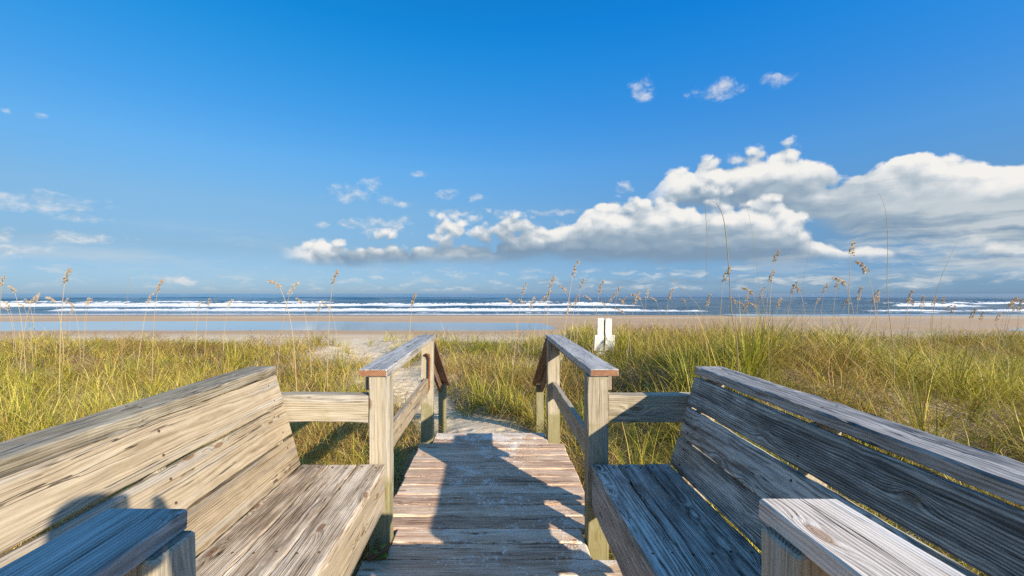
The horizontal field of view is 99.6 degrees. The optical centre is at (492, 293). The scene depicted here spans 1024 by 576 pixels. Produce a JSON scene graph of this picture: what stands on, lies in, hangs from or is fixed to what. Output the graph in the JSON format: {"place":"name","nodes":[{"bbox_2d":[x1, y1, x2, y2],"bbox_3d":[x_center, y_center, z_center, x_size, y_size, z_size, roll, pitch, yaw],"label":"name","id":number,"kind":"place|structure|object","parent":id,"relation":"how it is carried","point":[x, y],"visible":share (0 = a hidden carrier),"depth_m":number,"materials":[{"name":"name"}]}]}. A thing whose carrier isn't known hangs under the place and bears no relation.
{"place":"outdoors","nodes":[
{"label":"outdoors","id":0,"kind":"place"},
{"bbox_2d":[0,325,483,575],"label":"dune grass","id":1,"kind":"structure","parent":0,"point":[304,431],"depth_m":9.34,"materials":[{"name":"green plant"}]},
{"bbox_2d":[0,321,555,330],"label":"tidal pool water","id":2,"kind":"structure","parent":0,"point":[256,325],"depth_m":50.50,"materials":[{"name":"blue liquid"}]},
{"bbox_2d":[437,328,569,430],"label":"dune grass","id":3,"kind":"structure","parent":0,"point":[490,373],"depth_m":8.24,"materials":[{"name":"green plant"}]},
{"bbox_2d":[0,315,1023,575],"bbox_3d":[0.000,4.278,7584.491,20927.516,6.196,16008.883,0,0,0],"label":"sand ground","id":4,"kind":"structure","parent":0,"point":[482,423],"depth_m":35.66,"materials":[{"name":"beige sand"}]},
{"bbox_2d":[0,275,4,364],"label":"sea oat","id":5,"kind":"object","parent":4,"relation":"on","point":[2,279],"visible":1,"depth_m":8.98,"materials":[{"name":"beige plant"}]},
{"bbox_2d":[3,301,18,363],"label":"sea oat","id":6,"kind":"object","parent":4,"relation":"on","point":[4,302],"visible":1,"depth_m":11.80,"materials":[{"name":"beige plant"}]},
{"bbox_2d":[8,286,35,378],"bbox_3d":[-10.206,0.971,9.367,0.857,2.310,0.502,0,0,-12],"label":"sea oat","id":7,"kind":"object","parent":4,"relation":"on","point":[13,290],"visible":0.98,"depth_m":9.50,"materials":[{"name":"beige plant"}]},
{"bbox_2d":[10,295,38,380],"bbox_3d":[-10.335,1.072,9.609,0.632,2.072,0.461,0,0,-7],"label":"sea oat","id":8,"kind":"object","parent":4,"relation":"on","point":[32,300],"visible":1,"depth_m":9.47,"materials":[{"name":"beige plant"}]},
{"bbox_2d":[17,303,37,364],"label":"sea oat","id":9,"kind":"object","parent":4,"relation":"on","point":[30,332],"visible":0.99,"depth_m":11.00,"materials":[{"name":"beige plant"}]},
{"bbox_2d":[21,292,39,356],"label":"sea oat","id":10,"kind":"object","parent":4,"relation":"on","point":[32,324],"visible":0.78,"depth_m":12.00,"materials":[{"name":"beige plant"}]},
{"bbox_2d":[24,299,53,360],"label":"sea oat","id":11,"kind":"object","parent":4,"relation":"on","point":[34,330],"visible":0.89,"depth_m":11.62,"materials":[{"name":"beige plant"}]},
{"bbox_2d":[46,297,71,369],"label":"sea oat","id":12,"kind":"object","parent":4,"relation":"on","point":[52,300],"visible":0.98,"depth_m":11.00,"materials":[{"name":"beige plant"}]},
{"bbox_2d":[46,268,72,394],"bbox_3d":[-7.945,0.813,7.889,0.491,2.593,0.339,0,0,-32],"label":"sea oat","id":13,"kind":"object","parent":4,"relation":"on","point":[66,280],"visible":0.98,"depth_m":8.01,"materials":[{"name":"beige plant"}]},
{"bbox_2d":[68,302,83,362],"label":"sea oat","id":14,"kind":"object","parent":4,"relation":"on","point":[72,305],"visible":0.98,"depth_m":12.00,"materials":[{"name":"beige plant"}]},
{"bbox_2d":[80,298,91,356],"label":"sea oat","id":15,"kind":"object","parent":4,"relation":"on","point":[84,324],"visible":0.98,"depth_m":12.04,"materials":[{"name":"beige plant"}]},
{"bbox_2d":[83,298,93,358],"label":"sea oat","id":16,"kind":"object","parent":4,"relation":"on","point":[85,328],"visible":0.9,"depth_m":12.36,"materials":[{"name":"beige plant"}]},
{"bbox_2d":[122,281,128,345],"bbox_3d":[-6.797,0.823,8.012,0.145,2.506,0.041,0,0,0],"label":"grass stalk","id":17,"kind":"object","parent":4,"relation":"on","point":[124,319],"depth_m":8.01,"materials":[{"name":"beige plant"}]},
{"bbox_2d":[132,292,153,381],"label":"sea oat","id":18,"kind":"object","parent":4,"relation":"on","point":[149,299],"visible":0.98,"depth_m":9.95,"materials":[{"name":"beige plant"}]},
{"bbox_2d":[144,279,164,388],"bbox_3d":[-6.979,0.883,8.897,0.452,2.382,0.312,0,0,-44],"label":"sea oat","id":19,"kind":"object","parent":4,"relation":"on","point":[160,283],"visible":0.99,"depth_m":8.99,"materials":[{"name":"beige plant"}]},
{"bbox_2d":[0,366,384,575],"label":"bench","id":20,"kind":"object","parent":4,"relation":"on","point":[312,520],"visible":0.89,"depth_m":1.62,"materials":[{"name":"brown wood"}]},
{"bbox_2d":[0,508,195,575],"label":"handrail","id":21,"kind":"object","parent":20,"relation":"attached to","point":[129,542],"visible":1,"depth_m":0.73,"materials":[{"name":"grey wood"}]},
{"bbox_2d":[204,298,210,358],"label":"sea oat","id":22,"kind":"object","parent":4,"relation":"on","point":[206,324],"visible":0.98,"depth_m":12.03,"materials":[{"name":"beige plant"}]},
{"bbox_2d":[223,299,233,347],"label":"sea oat","id":23,"kind":"object","parent":4,"relation":"on","point":[226,315],"visible":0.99,"depth_m":13.01,"materials":[{"name":"beige plant"}]},
{"bbox_2d":[276,282,298,375],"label":"sea oat","id":24,"kind":"object","parent":4,"relation":"on","point":[297,283],"visible":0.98,"depth_m":7.48,"materials":[{"name":"beige plant"}]},
{"bbox_2d":[268,280,311,391],"bbox_3d":[-3.228,0.871,7.048,0.854,2.195,0.228,0,0,0],"label":"sea oat","id":25,"kind":"object","parent":4,"relation":"on","point":[277,285],"visible":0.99,"depth_m":7.00,"materials":[{"name":"beige plant"}]},
{"bbox_2d":[296,298,320,381],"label":"sea oat","id":26,"kind":"object","parent":4,"relation":"on","point":[308,338],"visible":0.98,"depth_m":9.00,"materials":[{"name":"beige plant"}]},
{"bbox_2d":[311,300,323,361],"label":"sea oat","id":27,"kind":"object","parent":4,"relation":"on","point":[316,321],"visible":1,"depth_m":11.00,"materials":[{"name":"beige plant"}]},
{"bbox_2d":[320,269,340,389],"bbox_3d":[-2.983,0.771,7.896,0.464,2.439,0.320,0,0,-30],"label":"sea oat","id":28,"kind":"object","parent":4,"relation":"on","point":[336,273],"visible":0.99,"depth_m":8.01,"materials":[{"name":"beige plant"}]},
{"bbox_2d":[359,335,449,560],"bbox_3d":[-0.656,1.443,4.175,0.186,2.068,3.662,0,0,0],"label":"handrail","id":29,"kind":"object","parent":4,"relation":"on","point":[386,429],"visible":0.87,"depth_m":2.54,"materials":[{"name":"brown wood"}]},
{"bbox_2d":[406,293,416,392],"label":"sea oat","id":30,"kind":"object","parent":4,"relation":"on","point":[412,301],"visible":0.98,"depth_m":9.00,"materials":[{"name":"beige plant"}]},
{"bbox_2d":[356,433,622,575],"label":"boardwalk","id":31,"kind":"structure","parent":4,"relation":"on","point":[488,504],"depth_m":2.71,"materials":[{"name":"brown wood"}]},
{"bbox_2d":[367,541,390,561],"bbox_3d":[-0.591,1.346,2.255,0.047,0.056,0.136,0,0,42],"label":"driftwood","id":32,"kind":"object","parent":31,"relation":"on","point":[373,556],"visible":0.86,"depth_m":2.24,"materials":[{"name":"brown wood"}]},
{"bbox_2d":[372,543,388,560],"bbox_3d":[-0.584,1.350,2.243,0.079,0.094,0.083,0,0,-27],"label":"weed","id":33,"kind":"object","parent":31,"relation":"on","point":[383,545],"visible":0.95,"depth_m":2.24,"materials":[{"name":"green plant"}]},
{"bbox_2d":[505,298,519,359],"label":"sea oat","id":34,"kind":"object","parent":4,"relation":"on","point":[510,301],"visible":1,"depth_m":11.00,"materials":[{"name":"beige plant"}]},
{"bbox_2d":[512,283,526,378],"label":"sea oat","id":35,"kind":"object","parent":4,"relation":"on","point":[517,326],"visible":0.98,"depth_m":8.99,"materials":[{"name":"beige plant"}]},
{"bbox_2d":[527,296,534,367],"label":"sea oat","id":36,"kind":"object","parent":4,"relation":"on","point":[529,321],"visible":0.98,"depth_m":9.47,"materials":[{"name":"beige plant"}]},
{"bbox_2d":[533,297,544,352],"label":"sea oat","id":37,"kind":"object","parent":4,"relation":"on","point":[536,321],"visible":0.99,"depth_m":12.04,"materials":[{"name":"beige plant"}]},
{"bbox_2d":[542,289,550,348],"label":"sea oat","id":38,"kind":"object","parent":4,"relation":"on","point":[544,311],"visible":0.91,"depth_m":10.09,"materials":[{"name":"beige plant"}]},
{"bbox_2d":[546,275,555,334],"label":"sea oat","id":39,"kind":"object","parent":4,"relation":"on","point":[553,277],"visible":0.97,"depth_m":8.99,"materials":[{"name":"brown plant"}]},
{"bbox_2d":[560,303,571,367],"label":"sea oat","id":40,"kind":"object","parent":4,"relation":"on","point":[565,320],"visible":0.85,"depth_m":9.96,"materials":[{"name":"beige plant"}]},
{"bbox_2d":[559,285,577,368],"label":"sea oat","id":41,"kind":"object","parent":4,"relation":"on","point":[570,307],"visible":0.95,"depth_m":10.00,"materials":[{"name":"beige plant"}]},
{"bbox_2d":[560,260,579,376],"bbox_3d":[1.599,0.607,8.941,0.444,2.607,0.801,0,0,-1],"label":"sea oat","id":42,"kind":"object","parent":4,"relation":"on","point":[578,261],"visible":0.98,"depth_m":8.99,"materials":[{"name":"beige plant"}]},
{"bbox_2d":[568,294,578,370],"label":"sea oat","id":43,"kind":"object","parent":4,"relation":"on","point":[572,320],"visible":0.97,"depth_m":9.96,"materials":[{"name":"beige plant"}]},
{"bbox_2d":[533,335,618,559],"bbox_3d":[0.611,1.443,4.176,0.185,2.067,3.664,0,0,0],"label":"handrail","id":44,"kind":"object","parent":4,"relation":"on","point":[590,432],"visible":0.85,"depth_m":2.45,"materials":[{"name":"brown wood"}]},
{"bbox_2d":[576,279,584,372],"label":"sea oat","id":45,"kind":"object","parent":4,"relation":"on","point":[578,308],"visible":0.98,"depth_m":9.52,"materials":[{"name":"beige plant"}]},
{"bbox_2d":[590,280,604,352],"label":"sea oat","id":46,"kind":"object","parent":4,"relation":"on","point":[601,287],"visible":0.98,"depth_m":9.98,"materials":[{"name":"beige plant"}]},
{"bbox_2d":[594,318,614,357],"bbox_3d":[2.829,1.276,11.007,0.535,1.304,0.140,0,0,0],"label":"marker board","id":47,"kind":"object","parent":4,"relation":"on","point":[604,326],"visible":0.52,"depth_m":10.98,"materials":[{"name":"white paint"}]},
{"bbox_2d":[613,287,620,346],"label":"sea oat","id":48,"kind":"object","parent":4,"relation":"on","point":[614,312],"visible":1,"depth_m":10.01,"materials":[{"name":"beige plant"}]},
{"bbox_2d":[614,307,631,367],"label":"sea oat","id":49,"kind":"object","parent":4,"relation":"on","point":[615,308],"visible":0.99,"depth_m":9.23,"materials":[{"name":"beige plant"}]},
{"bbox_2d":[626,291,639,365],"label":"sea oat","id":50,"kind":"object","parent":4,"relation":"on","point":[631,321],"visible":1,"depth_m":9.01,"materials":[{"name":"beige plant"}]},
{"bbox_2d":[630,293,653,361],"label":"sea oat","id":51,"kind":"object","parent":4,"relation":"on","point":[633,294],"visible":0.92,"depth_m":9.27,"materials":[{"name":"beige plant"}]},
{"bbox_2d":[644,289,648,345],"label":"sea oat","id":52,"kind":"object","parent":4,"relation":"on","point":[647,293],"visible":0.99,"depth_m":10.98,"materials":[{"name":"beige plant"}]},
{"bbox_2d":[640,239,706,365],"bbox_3d":[2.486,0.391,6.006,0.975,2.384,0.046,0,0,-1],"label":"grass stalk","id":53,"kind":"object","parent":4,"relation":"on","point":[700,310],"depth_m":6.00,"materials":[{"name":"plant"}]},
{"bbox_2d":[704,294,711,329],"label":"sea oat","id":54,"kind":"object","parent":4,"relation":"on","point":[710,295],"visible":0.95,"depth_m":12.01,"materials":[{"name":"beige plant"}]},
{"bbox_2d":[705,201,738,392],"bbox_3d":[2.647,0.318,5.001,0.397,2.780,0.067,0,0,0],"label":"grass stalk","id":55,"kind":"object","parent":4,"relation":"on","point":[729,285],"depth_m":5.00,"materials":[{"name":"green plant"}]},
{"bbox_2d":[719,266,731,344],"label":"sea oat","id":56,"kind":"object","parent":4,"relation":"on","point":[727,272],"visible":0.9,"depth_m":8.00,"materials":[{"name":"brown plant"}]},
{"bbox_2d":[741,287,766,345],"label":"sea oat","id":57,"kind":"object","parent":4,"relation":"on","point":[746,289],"visible":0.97,"depth_m":9.00,"materials":[{"name":"beige plant"}]},
{"bbox_2d":[746,203,768,353],"bbox_3d":[3.356,0.150,5.506,0.322,2.725,0.045,0,0,-4],"label":"grass stalk","id":58,"kind":"object","parent":4,"relation":"on","point":[761,295],"depth_m":5.50,"materials":[{"name":"plant"}]},
{"bbox_2d":[497,291,1023,575],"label":"dune grass","id":59,"kind":"structure","parent":4,"relation":"on","point":[960,376],"depth_m":6.31,"materials":[{"name":"green plant"}]},
{"bbox_2d":[765,270,775,338],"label":"sea oat","id":60,"kind":"object","parent":4,"relation":"on","point":[773,271],"visible":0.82,"depth_m":8.00,"materials":[{"name":"brown plant"}]},
{"bbox_2d":[768,250,779,338],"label":"sea oat","id":61,"kind":"object","parent":4,"relation":"on","point":[778,251],"visible":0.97,"depth_m":7.51,"materials":[{"name":"brown plant"}]},
{"bbox_2d":[784,282,797,349],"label":"sea oat","id":62,"kind":"object","parent":4,"relation":"on","point":[790,300],"visible":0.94,"depth_m":9.00,"materials":[{"name":"beige plant"}]},
{"bbox_2d":[792,284,810,352],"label":"sea oat","id":63,"kind":"object","parent":4,"relation":"on","point":[803,304],"visible":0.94,"depth_m":9.00,"materials":[{"name":"beige plant"}]},
{"bbox_2d":[802,234,811,364],"bbox_3d":[4.720,0.177,6.504,0.130,2.160,0.040,0,0,11],"label":"grass stalk","id":64,"kind":"object","parent":4,"relation":"on","point":[802,324],"depth_m":6.50,"materials":[{"name":"plant"}]},
{"bbox_2d":[591,366,1023,575],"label":"bench","id":65,"kind":"object","parent":4,"relation":"on","point":[660,519],"visible":0.93,"depth_m":1.55,"materials":[{"name":"grey wood"}]},
{"bbox_2d":[759,499,965,575],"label":"handrail","id":66,"kind":"object","parent":65,"relation":"attached to","point":[817,537],"visible":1,"depth_m":0.74,"materials":[{"name":"grey wood"}]},
{"bbox_2d":[820,283,828,340],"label":"sea oat","id":67,"kind":"object","parent":4,"relation":"on","point":[827,284],"visible":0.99,"depth_m":10.01,"materials":[{"name":"beige plant"}]},
{"bbox_2d":[830,281,839,344],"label":"sea oat","id":68,"kind":"object","parent":4,"relation":"on","point":[834,303],"visible":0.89,"depth_m":8.97,"materials":[{"name":"beige plant"}]},
{"bbox_2d":[831,277,861,339],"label":"sea oat","id":69,"kind":"object","parent":4,"relation":"on","point":[843,282],"visible":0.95,"depth_m":7.50,"materials":[{"name":"beige plant"}]},
{"bbox_2d":[847,240,859,352],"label":"sea oat","id":70,"kind":"object","parent":4,"relation":"on","point":[849,288],"visible":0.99,"depth_m":6.98,"materials":[{"name":"brown plant"}]},
{"bbox_2d":[855,286,862,329],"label":"sea oat","id":71,"kind":"object","parent":4,"relation":"on","point":[859,299],"visible":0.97,"depth_m":8.00,"materials":[{"name":"brown plant"}]},
{"bbox_2d":[855,261,888,360],"bbox_3d":[6.258,0.379,6.897,0.726,1.826,0.397,0,0,-9],"label":"sea oat","id":72,"kind":"object","parent":4,"relation":"on","point":[862,263],"visible":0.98,"depth_m":7.00,"materials":[{"name":"beige plant"}]},
{"bbox_2d":[866,289,880,336],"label":"sea oat","id":73,"kind":"object","parent":4,"relation":"on","point":[872,303],"visible":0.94,"depth_m":10.03,"materials":[{"name":"beige plant"}]},
{"bbox_2d":[876,293,879,345],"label":"sea oat","id":74,"kind":"object","parent":4,"relation":"on","point":[878,296],"visible":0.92,"depth_m":10.97,"materials":[{"name":"beige plant"}]},
{"bbox_2d":[879,194,894,404],"bbox_3d":[5.021,0.081,5.502,0.181,2.729,0.053,0,0,-8],"label":"grass stalk","id":75,"kind":"object","parent":4,"relation":"on","point":[887,300],"depth_m":5.50,"materials":[{"name":"plant"}]},
{"bbox_2d":[902,290,913,350],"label":"sea oat","id":76,"kind":"object","parent":4,"relation":"on","point":[909,297],"visible":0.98,"depth_m":9.39,"materials":[{"name":"beige plant"}]},
{"bbox_2d":[917,295,925,356],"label":"sea oat","id":77,"kind":"object","parent":4,"relation":"on","point":[921,301],"visible":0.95,"depth_m":9.99,"materials":[{"name":"beige plant"}]},
{"bbox_2d":[929,297,936,355],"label":"sea oat","id":78,"kind":"object","parent":4,"relation":"on","point":[931,315],"visible":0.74,"depth_m":11.00,"materials":[{"name":"beige plant"}]},
{"bbox_2d":[930,245,955,377],"bbox_3d":[6.261,0.296,6.005,0.372,2.104,0.045,0,0,4],"label":"grass stalk","id":79,"kind":"object","parent":4,"relation":"on","point":[932,318],"depth_m":6.00,"materials":[{"name":"plant"}]},
{"bbox_2d":[941,295,951,342],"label":"sea oat","id":80,"kind":"object","parent":4,"relation":"on","point":[943,298],"visible":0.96,"depth_m":13.30,"materials":[{"name":"beige plant"}]},
{"bbox_2d":[948,305,955,357],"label":"sea oat","id":81,"kind":"object","parent":4,"relation":"on","point":[950,320],"visible":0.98,"depth_m":11.67,"materials":[{"name":"beige plant"}]},
{"bbox_2d":[967,308,977,353],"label":"sea oat","id":82,"kind":"object","parent":4,"relation":"on","point":[970,321],"visible":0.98,"depth_m":10.00,"materials":[{"name":"beige plant"}]},
{"bbox_2d":[972,311,983,354],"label":"sea oat","id":83,"kind":"object","parent":4,"relation":"on","point":[982,312],"visible":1,"depth_m":11.00,"materials":[{"name":"beige plant"}]},
{"bbox_2d":[992,297,1019,370],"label":"sea oat","id":84,"kind":"object","parent":4,"relation":"on","point":[1012,302],"visible":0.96,"depth_m":9.32,"materials":[{"name":"beige plant"}]},
{"bbox_2d":[995,300,1018,360],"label":"sea oat","id":85,"kind":"object","parent":4,"relation":"on","point":[1002,322],"visible":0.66,"depth_m":10.04,"materials":[{"name":"beige plant"}]},
{"bbox_2d":[1000,307,1019,361],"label":"sea oat","id":86,"kind":"object","parent":4,"relation":"on","point":[1006,333],"visible":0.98,"depth_m":10.89,"materials":[{"name":"beige plant"}]},
{"bbox_2d":[1009,299,1023,355],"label":"sea oat","id":87,"kind":"object","parent":4,"relation":"on","point":[1021,300],"visible":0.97,"depth_m":10.99,"materials":[{"name":"beige plant"}]},
{"bbox_2d":[0,294,1023,314],"bbox_3d":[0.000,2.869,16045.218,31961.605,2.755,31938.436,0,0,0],"label":"sea","id":88,"kind":"structure","parent":0,"point":[351,304],"depth_m":139.32,"materials":[{"name":"liquid"}]},
{"bbox_2d":[0,0,1023,293],"label":"sky","id":89,"kind":"structure","parent":0,"point":[393,146],"materials":[{"name":"blue"}]},
{"bbox_2d":[721,314,1023,330],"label":"tidal pool water","id":90,"kind":"structure","parent":0,"point":[1019,329],"depth_m":75.87,"materials":[{"name":"blue liquid"}]}
]}

